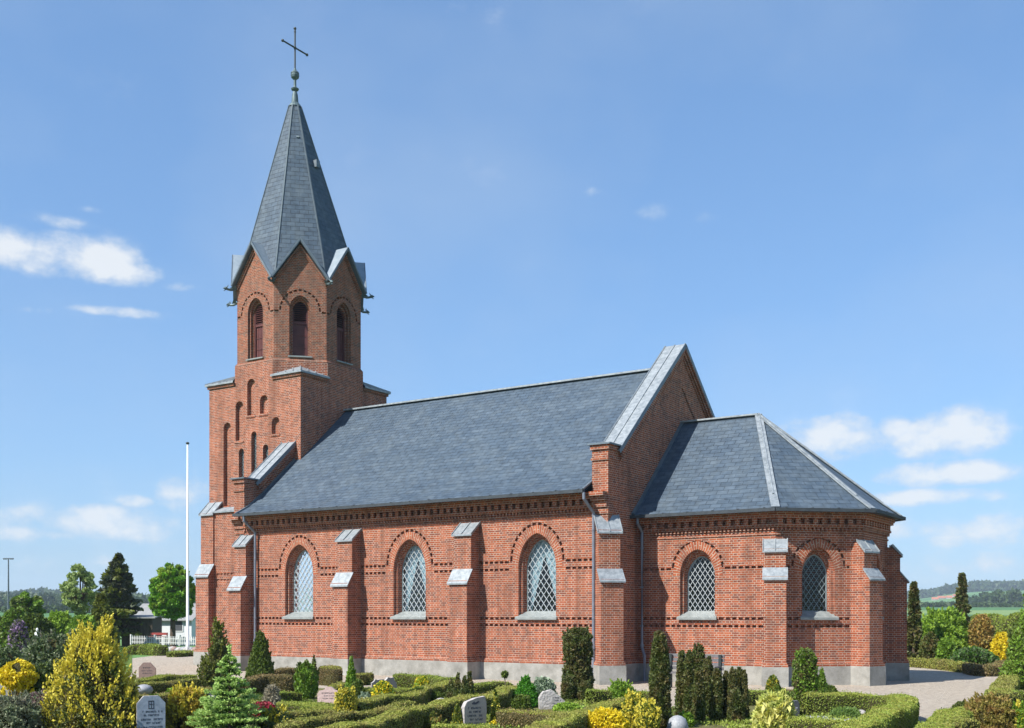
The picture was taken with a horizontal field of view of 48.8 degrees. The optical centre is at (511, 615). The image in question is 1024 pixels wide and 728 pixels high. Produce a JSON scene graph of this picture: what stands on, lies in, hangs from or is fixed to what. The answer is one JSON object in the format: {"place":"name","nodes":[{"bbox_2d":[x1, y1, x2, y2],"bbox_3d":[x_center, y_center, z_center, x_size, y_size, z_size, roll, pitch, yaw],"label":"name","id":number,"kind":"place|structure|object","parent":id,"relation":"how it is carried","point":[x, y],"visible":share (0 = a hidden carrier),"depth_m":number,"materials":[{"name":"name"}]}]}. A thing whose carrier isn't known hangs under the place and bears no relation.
{"place":"outdoors","nodes":[
{"label":"outdoors","id":0,"kind":"place"},
{"bbox_2d":[122,655,131,671],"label":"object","id":1,"kind":"object","parent":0,"point":[129,660],"depth_m":48.58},
{"bbox_2d":[0,607,25,648],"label":"bush","id":2,"kind":"object","parent":1,"relation":"on","point":[9,617],"visible":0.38,"depth_m":59.40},
{"bbox_2d":[6,618,29,652],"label":"lilac bush","id":3,"kind":"object","parent":1,"relation":"on","point":[18,634],"visible":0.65,"depth_m":53.74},
{"bbox_2d":[9,591,46,614],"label":"broadleaf tree","id":4,"kind":"object","parent":1,"relation":"on","point":[26,602],"visible":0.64,"depth_m":67.49,"materials":[{"name":"green plant"}]},
{"bbox_2d":[17,611,54,639],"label":"bush","id":5,"kind":"object","parent":1,"relation":"on","point":[40,621],"visible":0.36,"depth_m":56.55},
{"bbox_2d":[48,609,72,638],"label":"bush","id":6,"kind":"object","parent":1,"relation":"on","point":[60,619],"visible":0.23,"depth_m":57.54,"materials":[{"name":"green plant"}]},
{"bbox_2d":[58,563,98,614],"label":"broadleaf tree","id":7,"kind":"object","parent":1,"relation":"on","point":[78,600],"visible":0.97,"depth_m":65.66,"materials":[{"name":"green plant"}]},
{"bbox_2d":[64,614,97,633],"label":"bush","id":8,"kind":"object","parent":1,"relation":"on","point":[81,617],"visible":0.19,"depth_m":55.69,"materials":[{"name":"green plant"}]},
{"bbox_2d":[89,591,121,641],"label":"conifer tree","id":9,"kind":"object","parent":1,"relation":"on","point":[101,607],"visible":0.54,"depth_m":59.80,"materials":[{"name":"green plant"}]},
{"bbox_2d":[126,643,168,655],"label":"hedge","id":10,"kind":"object","parent":1,"relation":"on","point":[151,649],"visible":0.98,"depth_m":57.81,"materials":[{"name":"green plant"}]},
{"bbox_2d":[134,677,800,727],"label":"planting bed","id":11,"kind":"object","parent":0,"point":[751,708],"depth_m":21.36,"materials":[{"name":"plant"}]},
{"bbox_2d":[0,643,22,667],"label":"spreading juniper","id":12,"kind":"object","parent":11,"relation":"on","point":[8,654],"visible":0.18,"depth_m":30.78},
{"bbox_2d":[0,658,39,695],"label":"yellow bush","id":13,"kind":"object","parent":11,"relation":"on","point":[19,675],"visible":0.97,"depth_m":24.32,"materials":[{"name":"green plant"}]},
{"bbox_2d":[0,689,48,727],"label":"heather bush","id":14,"kind":"object","parent":11,"relation":"on","point":[21,711],"visible":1,"depth_m":18.40,"materials":[{"name":"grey plant"}]},
{"bbox_2d":[28,661,55,692],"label":"spreading juniper","id":15,"kind":"object","parent":11,"relation":"on","point":[43,669],"visible":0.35,"depth_m":24.82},
{"bbox_2d":[5,627,80,676],"bbox_3d":[-11.892,1.185,29.488,2.370,1.781,2.596,0,0,-6],"label":"spreading juniper","id":16,"kind":"object","parent":11,"relation":"on","point":[43,647],"visible":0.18,"depth_m":28.88,"materials":[{"name":"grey plant"}]},
{"bbox_2d":[38,619,141,727],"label":"golden conifer","id":17,"kind":"object","parent":11,"relation":"on","point":[84,695],"visible":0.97,"depth_m":18.84,"materials":[{"name":"plant"}]},
{"bbox_2d":[100,613,124,722],"bbox_3d":[-7.048,0.995,19.690,0.726,2.099,0.739,0,0,-3],"label":"golden conifer","id":18,"kind":"object","parent":11,"relation":"on","point":[109,622],"visible":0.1,"depth_m":19.69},
{"bbox_2d":[139,662,155,678],"bbox_3d":[-11.166,1.730,34.578,0.500,0.600,0.162,0,0,-6],"label":"headstone","id":19,"kind":"object","parent":11,"relation":"on","point":[147,669],"visible":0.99,"depth_m":34.50,"materials":[{"name":"stone"}]},
{"bbox_2d":[136,695,164,727],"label":"headstone","id":20,"kind":"object","parent":11,"relation":"on","point":[150,711],"visible":1,"depth_m":19.00,"materials":[{"name":"stone"}]},
{"bbox_2d":[126,677,201,693],"bbox_3d":[-9.021,1.820,28.455,0.746,0.475,2.932,0,0,25],"label":"hedge","id":21,"kind":"object","parent":11,"relation":"on","point":[159,686],"visible":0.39,"depth_m":28.92,"materials":[{"name":"green plant"}]},
{"bbox_2d":[136,673,196,682],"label":"hedge","id":22,"kind":"object","parent":11,"relation":"on","point":[163,677],"visible":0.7,"depth_m":32.75,"materials":[{"name":"green plant"}]},
{"bbox_2d":[165,681,211,727],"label":"golden bush","id":23,"kind":"object","parent":11,"relation":"on","point":[182,704],"visible":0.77,"depth_m":20.05,"materials":[{"name":"yellow plant"}]},
{"bbox_2d":[196,655,224,689],"bbox_3d":[-8.046,1.539,30.015,0.803,1.031,0.735,0,0,-42],"label":"upright juniper","id":24,"kind":"object","parent":11,"relation":"on","point":[206,674],"visible":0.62,"depth_m":29.81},
{"bbox_2d":[205,616,229,683],"bbox_3d":[-8.306,1.028,31.960,0.738,2.070,0.778,0,0,-33],"label":"upright juniper","id":25,"kind":"object","parent":11,"relation":"on","point":[218,648],"visible":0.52,"depth_m":31.89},
{"bbox_2d":[185,644,267,727],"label":"fir tree","id":26,"kind":"object","parent":11,"relation":"on","point":[230,714],"visible":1,"depth_m":18.87,"materials":[{"name":"green plant"}]},
{"bbox_2d":[240,673,294,694],"bbox_3d":[-6.397,1.770,29.196,1.519,0.587,0.804,0,0,-36],"label":"hedge","id":27,"kind":"object","parent":11,"relation":"on","point":[261,682],"visible":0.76,"depth_m":29.18,"materials":[{"name":"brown plant"}]},
{"bbox_2d":[262,683,280,704],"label":"dry grass tuft","id":28,"kind":"object","parent":11,"relation":"on","point":[271,693],"visible":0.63,"depth_m":23.90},
{"bbox_2d":[256,703,290,727],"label":"dwarf pine","id":29,"kind":"object","parent":11,"relation":"on","point":[277,715],"visible":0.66,"depth_m":19.23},
{"bbox_2d":[275,699,336,711],"bbox_3d":[-3.865,1.865,22.324,1.015,0.387,2.698,0,0,-35],"label":"hedge","id":30,"kind":"object","parent":11,"relation":"on","point":[295,705],"visible":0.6,"depth_m":22.52,"materials":[{"name":"green plant"}]},
{"bbox_2d":[293,659,319,698],"bbox_3d":[-5.012,1.547,27.486,0.650,1.017,0.666,0,0,24],"label":"thuja","id":31,"kind":"object","parent":11,"relation":"on","point":[306,677],"visible":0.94,"depth_m":27.31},
{"bbox_2d":[274,713,342,727],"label":"hedge","id":32,"kind":"object","parent":11,"relation":"on","point":[306,722],"visible":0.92,"depth_m":18.29,"materials":[{"name":"green plant"}]},
{"bbox_2d":[287,707,336,719],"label":"hedge","id":33,"kind":"object","parent":11,"relation":"on","point":[300,713],"visible":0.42,"depth_m":20.10,"materials":[{"name":"green plant"}]},
{"bbox_2d":[317,686,337,702],"bbox_3d":[-4.153,1.819,25.679,0.535,0.422,0.162,0,0,4],"label":"headstone","id":34,"kind":"object","parent":11,"relation":"on","point":[326,694],"visible":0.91,"depth_m":25.60,"materials":[{"name":"pink stone"}]},
{"bbox_2d":[333,684,358,711],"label":"golden column","id":35,"kind":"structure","parent":11,"relation":"on","point":[346,698],"depth_m":21.17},
{"bbox_2d":[311,699,415,720],"bbox_3d":[-2.718,1.845,20.514,0.462,0.440,4.696,0,0,19],"label":"hedge","id":36,"kind":"object","parent":11,"relation":"on","point":[353,715],"visible":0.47,"depth_m":20.38,"materials":[{"name":"green plant"}]},
{"bbox_2d":[371,680,394,696],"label":"yellow flowering plant","id":37,"kind":"object","parent":11,"relation":"on","point":[381,686],"visible":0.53,"depth_m":26.36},
{"bbox_2d":[356,679,454,710],"bbox_3d":[-2.116,1.802,24.907,0.764,0.517,7.278,0,0,11],"label":"hedge","id":38,"kind":"object","parent":11,"relation":"on","point":[385,699],"visible":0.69,"depth_m":23.38,"materials":[{"name":"green plant"}]},
{"bbox_2d":[318,684,516,727],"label":"hedge","id":39,"kind":"object","parent":11,"relation":"on","point":[412,716],"visible":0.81,"depth_m":19.60,"materials":[{"name":"green plant"}]},
{"bbox_2d":[393,672,460,687],"bbox_3d":[-2.281,1.796,30.422,2.305,0.530,0.886,0,0,38],"label":"hedge","id":40,"kind":"object","parent":11,"relation":"on","point":[402,680],"visible":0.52,"depth_m":30.53,"materials":[{"name":"green plant"}]},
{"bbox_2d":[57,680,860,727],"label":"ground cover","id":41,"kind":"object","parent":11,"relation":"on","point":[746,721],"visible":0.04,"depth_m":21.82,"materials":[{"name":"green plant"}]},
{"bbox_2d":[431,721,494,727],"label":"hedge","id":42,"kind":"object","parent":11,"relation":"on","point":[447,725],"visible":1,"depth_m":17.77,"materials":[{"name":"green plant"}]},
{"bbox_2d":[461,696,486,724],"bbox_3d":[-0.706,1.752,20.693,0.446,0.555,0.203,0,0,-24],"label":"headstone","id":43,"kind":"object","parent":11,"relation":"on","point":[473,710],"visible":0.92,"depth_m":20.60,"materials":[{"name":"stone"}]},
{"bbox_2d":[473,680,513,693],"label":"hedge","id":44,"kind":"object","parent":11,"relation":"on","point":[482,687],"visible":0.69,"depth_m":28.65,"materials":[{"name":"green plant"}]},
{"bbox_2d":[511,693,532,709],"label":"shrub","id":45,"kind":"object","parent":11,"relation":"on","point":[520,701],"visible":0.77,"depth_m":23.68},
{"bbox_2d":[513,674,538,706],"bbox_3d":[0.298,1.654,25.010,0.694,0.783,0.693,0,0,36],"label":"bright cone","id":46,"kind":"object","parent":11,"relation":"on","point":[525,686],"visible":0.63,"depth_m":24.88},
{"bbox_2d":[496,707,558,727],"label":"hedge","id":47,"kind":"object","parent":11,"relation":"on","point":[513,717],"visible":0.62,"depth_m":20.13,"materials":[{"name":"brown plant"}]},
{"bbox_2d":[532,676,559,695],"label":"silver shrub","id":48,"kind":"object","parent":11,"relation":"on","point":[544,683],"visible":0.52,"depth_m":27.82,"materials":[{"name":"green plant"}]},
{"bbox_2d":[538,689,564,708],"bbox_3d":[0.886,1.815,24.549,0.644,0.429,0.302,0,0,-9],"label":"headstone","id":49,"kind":"object","parent":11,"relation":"on","point":[549,699],"visible":0.64,"depth_m":24.39,"materials":[{"name":"stone"}]},
{"bbox_2d":[560,675,575,700],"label":"clipped yew","id":50,"kind":"object","parent":11,"relation":"on","point":[568,688],"visible":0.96,"depth_m":26.49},
{"bbox_2d":[523,697,624,727],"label":"hedge","id":51,"kind":"object","parent":11,"relation":"on","point":[577,718],"visible":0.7,"depth_m":18.03,"materials":[{"name":"green plant"}]},
{"bbox_2d":[561,626,595,699],"bbox_3d":[1.595,1.153,27.195,0.864,1.820,0.881,0,0,3],"label":"clipped yew","id":52,"kind":"object","parent":11,"relation":"on","point":[577,649],"visible":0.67,"depth_m":26.96,"materials":[{"name":"plant"}]},
{"bbox_2d":[576,679,593,701],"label":"clipped yew","id":53,"kind":"object","parent":11,"relation":"on","point":[583,686],"visible":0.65,"depth_m":26.48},
{"bbox_2d":[585,688,612,703],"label":"hedge","id":54,"kind":"object","parent":11,"relation":"on","point":[594,695],"visible":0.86,"depth_m":25.12,"materials":[{"name":"green plant"}]},
{"bbox_2d":[587,706,629,727],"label":"yellow bush","id":55,"kind":"object","parent":11,"relation":"on","point":[602,717],"visible":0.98,"depth_m":18.41,"materials":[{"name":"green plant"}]},
{"bbox_2d":[606,678,635,698],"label":"light green bush","id":56,"kind":"object","parent":11,"relation":"on","point":[617,688],"visible":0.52,"depth_m":26.30,"materials":[{"name":"green plant"}]},
{"bbox_2d":[621,688,644,727],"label":"yellow thuja","id":57,"kind":"object","parent":11,"relation":"on","point":[632,700],"visible":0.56,"depth_m":19.46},
{"bbox_2d":[633,698,661,727],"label":"yellow thuja","id":58,"kind":"object","parent":11,"relation":"on","point":[648,714],"visible":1,"depth_m":18.97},
{"bbox_2d":[647,630,672,727],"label":"dark cypress","id":59,"kind":"object","parent":11,"relation":"on","point":[659,687],"visible":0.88,"depth_m":20.27,"materials":[{"name":"plant"}]},
{"bbox_2d":[674,650,685,714],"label":"columnar yew","id":60,"kind":"object","parent":11,"relation":"on","point":[679,686],"visible":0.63,"depth_m":22.23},
{"bbox_2d":[682,649,694,712],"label":"columnar yew","id":61,"kind":"object","parent":11,"relation":"on","point":[688,675],"visible":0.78,"depth_m":21.93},
{"bbox_2d":[691,666,706,722],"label":"columnar yew","id":62,"kind":"object","parent":11,"relation":"on","point":[699,695],"visible":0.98,"depth_m":21.22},
{"bbox_2d":[692,642,705,673],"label":"columnar yew","id":63,"kind":"object","parent":11,"relation":"on","point":[699,653],"visible":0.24,"depth_m":22.41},
{"bbox_2d":[702,655,713,717],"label":"columnar yew","id":64,"kind":"object","parent":11,"relation":"on","point":[707,666],"visible":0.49,"depth_m":21.82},
{"bbox_2d":[708,668,724,721],"bbox_3d":[3.903,1.519,21.500,0.328,1.066,0.346,0,0,-11],"label":"columnar yew","id":65,"kind":"object","parent":11,"relation":"on","point":[716,712],"visible":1,"depth_m":21.42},
{"bbox_2d":[725,687,745,721],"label":"columnar yew","id":66,"kind":"object","parent":11,"relation":"on","point":[735,710],"visible":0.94,"depth_m":21.39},
{"bbox_2d":[739,669,749,717],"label":"columnar yew","id":67,"kind":"object","parent":11,"relation":"on","point":[743,683],"visible":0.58,"depth_m":22.05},
{"bbox_2d":[750,688,797,727],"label":"variegated shrub","id":68,"kind":"object","parent":11,"relation":"on","point":[774,710],"visible":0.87,"depth_m":19.19,"materials":[{"name":"yellow plant"}]},
{"bbox_2d":[791,646,819,713],"bbox_3d":[6.038,1.342,23.198,0.588,1.429,0.595,0,0,-21],"label":"shrub","id":69,"kind":"object","parent":11,"relation":"on","point":[805,677],"visible":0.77,"depth_m":23.03,"materials":[{"name":"plant"}]},
{"bbox_2d":[785,714,844,727],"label":"hedge","id":70,"kind":"object","parent":11,"relation":"on","point":[802,722],"visible":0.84,"depth_m":17.67,"materials":[{"name":"green plant"}]},
{"bbox_2d":[800,689,919,727],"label":"hedge","id":71,"kind":"object","parent":11,"relation":"on","point":[894,710],"visible":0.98,"depth_m":21.14,"materials":[{"name":"green plant"}]},
{"label":"white gravel bed","id":72,"kind":"structure","parent":11,"relation":"on","visible":0},
{"bbox_2d":[829,705,861,717],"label":"bed plant","id":73,"kind":"object","parent":72,"relation":"on","point":[840,711],"visible":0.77,"depth_m":22.25,"materials":[{"name":"green plant"}]},
{"bbox_2d":[0,590,1023,657],"bbox_3d":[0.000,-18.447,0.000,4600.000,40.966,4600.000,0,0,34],"label":"ground","id":74,"kind":"structure","parent":0,"point":[1005,611],"depth_m":369.30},
{"bbox_2d":[0,604,140,612],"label":"field hedgerow","id":75,"kind":"object","parent":74,"relation":"on","point":[53,607],"visible":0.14,"depth_m":337.15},
{"bbox_2d":[0,587,195,606],"bbox_3d":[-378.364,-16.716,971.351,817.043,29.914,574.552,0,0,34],"label":"woods","id":76,"kind":"object","parent":74,"relation":"on","point":[50,596],"visible":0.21,"depth_m":589.26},
{"bbox_2d":[97,552,143,645],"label":"conifer tree","id":77,"kind":"object","parent":74,"relation":"on","point":[116,580],"visible":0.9,"depth_m":73.64,"materials":[{"name":"green plant"}]},
{"bbox_2d":[117,615,163,646],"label":"shed","id":78,"kind":"structure","parent":74,"relation":"on","point":[151,624],"depth_m":74.04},
{"bbox_2d":[130,634,195,645],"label":"picket fence","id":79,"kind":"object","parent":74,"relation":"on","point":[155,638],"visible":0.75,"depth_m":68.16,"materials":[{"name":"white paint"}]},
{"bbox_2d":[134,603,195,644],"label":"white house","id":80,"kind":"structure","parent":74,"relation":"on","point":[180,625],"depth_m":77.90,"materials":[{"name":"white paint"}]},
{"bbox_2d":[147,562,195,646],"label":"broadleaf tree","id":81,"kind":"object","parent":74,"relation":"on","point":[167,591],"visible":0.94,"depth_m":69.18,"materials":[{"name":"green plant"}]},
{"bbox_2d":[193,27,909,686],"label":"church","id":82,"kind":"structure","parent":74,"relation":"on","point":[345,513],"depth_m":37.33,"materials":[{"name":"red"}]},
{"bbox_2d":[280,538,317,618],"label":"window","id":83,"kind":"structure","parent":82,"relation":"in","point":[306,563],"depth_m":40.85,"materials":[{"name":"grey"}]},
{"bbox_2d":[388,532,430,618],"bbox_3d":[-3.320,-1.350,37.961,1.840,2.940,0.618,0,0,33],"label":"window","id":84,"kind":"structure","parent":82,"relation":"in","point":[421,554],"depth_m":38.10,"materials":[{"name":"grey"}]},
{"bbox_2d":[512,525,561,619],"bbox_3d":[0.891,-1.350,35.174,1.840,2.940,0.618,0,0,33],"label":"window","id":85,"kind":"structure","parent":82,"relation":"in","point":[541,549],"depth_m":35.29,"materials":[{"name":"grey"}]},
{"bbox_2d":[673,541,722,619],"bbox_3d":[5.676,-1.070,34.197,1.620,2.380,0.450,0,0,33],"label":"window","id":86,"kind":"structure","parent":82,"relation":"in","point":[689,615],"depth_m":34.23,"materials":[{"name":"grey"}]},
{"bbox_2d":[794,538,842,619],"bbox_3d":[8.934,-1.070,33.085,1.500,2.380,0.450,0,0,-9],"label":"window","id":87,"kind":"structure","parent":82,"relation":"in","point":[806,615],"depth_m":33.03,"materials":[{"name":"grey"}]},
{"bbox_2d":[907,579,1023,598],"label":"woods","id":88,"kind":"object","parent":74,"relation":"on","point":[977,586],"visible":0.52,"depth_m":1514.82,"materials":[{"name":"plant"}]},
{"bbox_2d":[907,601,1023,606],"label":"field hedgerow","id":89,"kind":"object","parent":74,"relation":"on","point":[951,603],"visible":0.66,"depth_m":481.09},
{"bbox_2d":[976,589,1010,603],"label":"field trees","id":90,"kind":"object","parent":74,"relation":"on","point":[997,596],"visible":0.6,"depth_m":633.62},
{"bbox_2d":[0,0,1023,594],"label":"sky","id":91,"kind":"structure","parent":0,"point":[822,201],"materials":[{"name":"blue"}]},
{"bbox_2d":[125,656,997,727],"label":"gravel yard","id":92,"kind":"structure","parent":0,"point":[932,690],"depth_m":33.25,"materials":[{"name":"gravel"}]},
{"bbox_2d":[186,442,189,649],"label":"flagpole","id":93,"kind":"object","parent":92,"relation":"on","point":[187,588],"visible":0.97,"depth_m":60.95,"materials":[{"name":"metal"}]},
{"bbox_2d":[244,630,274,677],"bbox_3d":[-7.473,1.235,33.497,0.958,1.666,0.987,0,0,11],"label":"cone thuja","id":94,"kind":"object","parent":92,"relation":"on","point":[259,660],"visible":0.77,"depth_m":33.30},
{"bbox_2d":[318,664,342,685],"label":"hedge","id":95,"kind":"object","parent":92,"relation":"on","point":[330,674],"visible":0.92,"depth_m":32.63,"materials":[{"name":"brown plant"}]},
{"bbox_2d":[669,654,724,686],"bbox_3d":[5.022,1.552,31.433,1.700,0.955,0.560,0,0,34],"label":"park bench","id":96,"kind":"object","parent":92,"relation":"on","point":[719,664],"visible":0.23,"depth_m":31.36,"materials":[{"name":"grey wood"}]},
{"bbox_2d":[907,581,922,657],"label":"cypress tree","id":97,"kind":"object","parent":92,"relation":"on","point":[914,629],"visible":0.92,"depth_m":44.89,"materials":[{"name":"green plant"}]},
{"bbox_2d":[907,657,968,672],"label":"hedge","id":98,"kind":"object","parent":92,"relation":"on","point":[946,664],"visible":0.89,"depth_m":42.36,"materials":[{"name":"green plant"}]},
{"bbox_2d":[947,645,999,664],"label":"spreading juniper","id":99,"kind":"object","parent":92,"relation":"on","point":[978,655],"visible":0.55,"depth_m":41.97,"materials":[{"name":"green plant"}]},
{"bbox_2d":[961,660,1004,676],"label":"hedge","id":100,"kind":"object","parent":92,"relation":"on","point":[992,669],"visible":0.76,"depth_m":37.82,"materials":[{"name":"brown plant"}]},
{"label":"planting bed","id":101,"kind":"structure","parent":0,"visible":0},
{"bbox_2d":[917,631,938,658],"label":"bush","id":102,"kind":"object","parent":101,"relation":"on","point":[928,643],"visible":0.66,"depth_m":44.27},
{"bbox_2d":[921,605,970,649],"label":"bush","id":103,"kind":"object","parent":101,"relation":"on","point":[950,622],"visible":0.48,"depth_m":46.26,"materials":[{"name":"green plant"}]},
{"bbox_2d":[935,637,957,658],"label":"bush","id":104,"kind":"object","parent":101,"relation":"on","point":[946,647],"visible":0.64,"depth_m":43.79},
{"bbox_2d":[952,572,971,624],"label":"cypress tree","id":105,"kind":"object","parent":101,"relation":"on","point":[961,597],"visible":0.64,"depth_m":61.83,"materials":[{"name":"green plant"}]},
{"bbox_2d":[967,614,994,650],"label":"bush","id":106,"kind":"object","parent":101,"relation":"on","point":[981,631],"visible":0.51,"depth_m":45.67,"materials":[{"name":"orange plant"}]},
{"bbox_2d":[970,612,1020,635],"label":"hedge","id":107,"kind":"object","parent":101,"relation":"on","point":[1000,623],"visible":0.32,"depth_m":62.13,"materials":[{"name":"green plant"}]},
{"bbox_2d":[989,631,1008,659],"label":"yellow bush","id":108,"kind":"object","parent":101,"relation":"on","point":[998,644],"visible":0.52,"depth_m":44.76,"materials":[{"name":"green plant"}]},
{"label":"lawn","id":109,"kind":"structure","parent":0,"visible":0},
{"bbox_2d":[914,706,980,727],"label":"hedge","id":110,"kind":"object","parent":109,"relation":"on","point":[939,714],"visible":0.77,"depth_m":17.94,"materials":[{"name":"green plant"}]},
{"bbox_2d":[963,691,1019,727],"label":"rusty bush","id":111,"kind":"object","parent":109,"relation":"on","point":[992,710],"visible":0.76,"depth_m":19.31,"materials":[{"name":"brown plant"}]},
{"bbox_2d":[984,674,1019,704],"bbox_3d":[11.521,1.777,26.426,0.611,0.579,7.485,0,0,25],"label":"hedge","id":112,"kind":"object","parent":109,"relation":"on","point":[1006,682],"visible":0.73,"depth_m":25.73,"materials":[{"name":"green plant"}]},
{"bbox_2d":[998,593,1023,689],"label":"layered conifer","id":113,"kind":"object","parent":109,"relation":"on","point":[1013,664],"visible":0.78,"depth_m":30.90,"materials":[{"name":"plant"}]},
{"bbox_2d":[1011,699,1023,727],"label":"mixed flower plant","id":114,"kind":"object","parent":109,"relation":"on","point":[1018,706],"visible":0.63,"depth_m":19.28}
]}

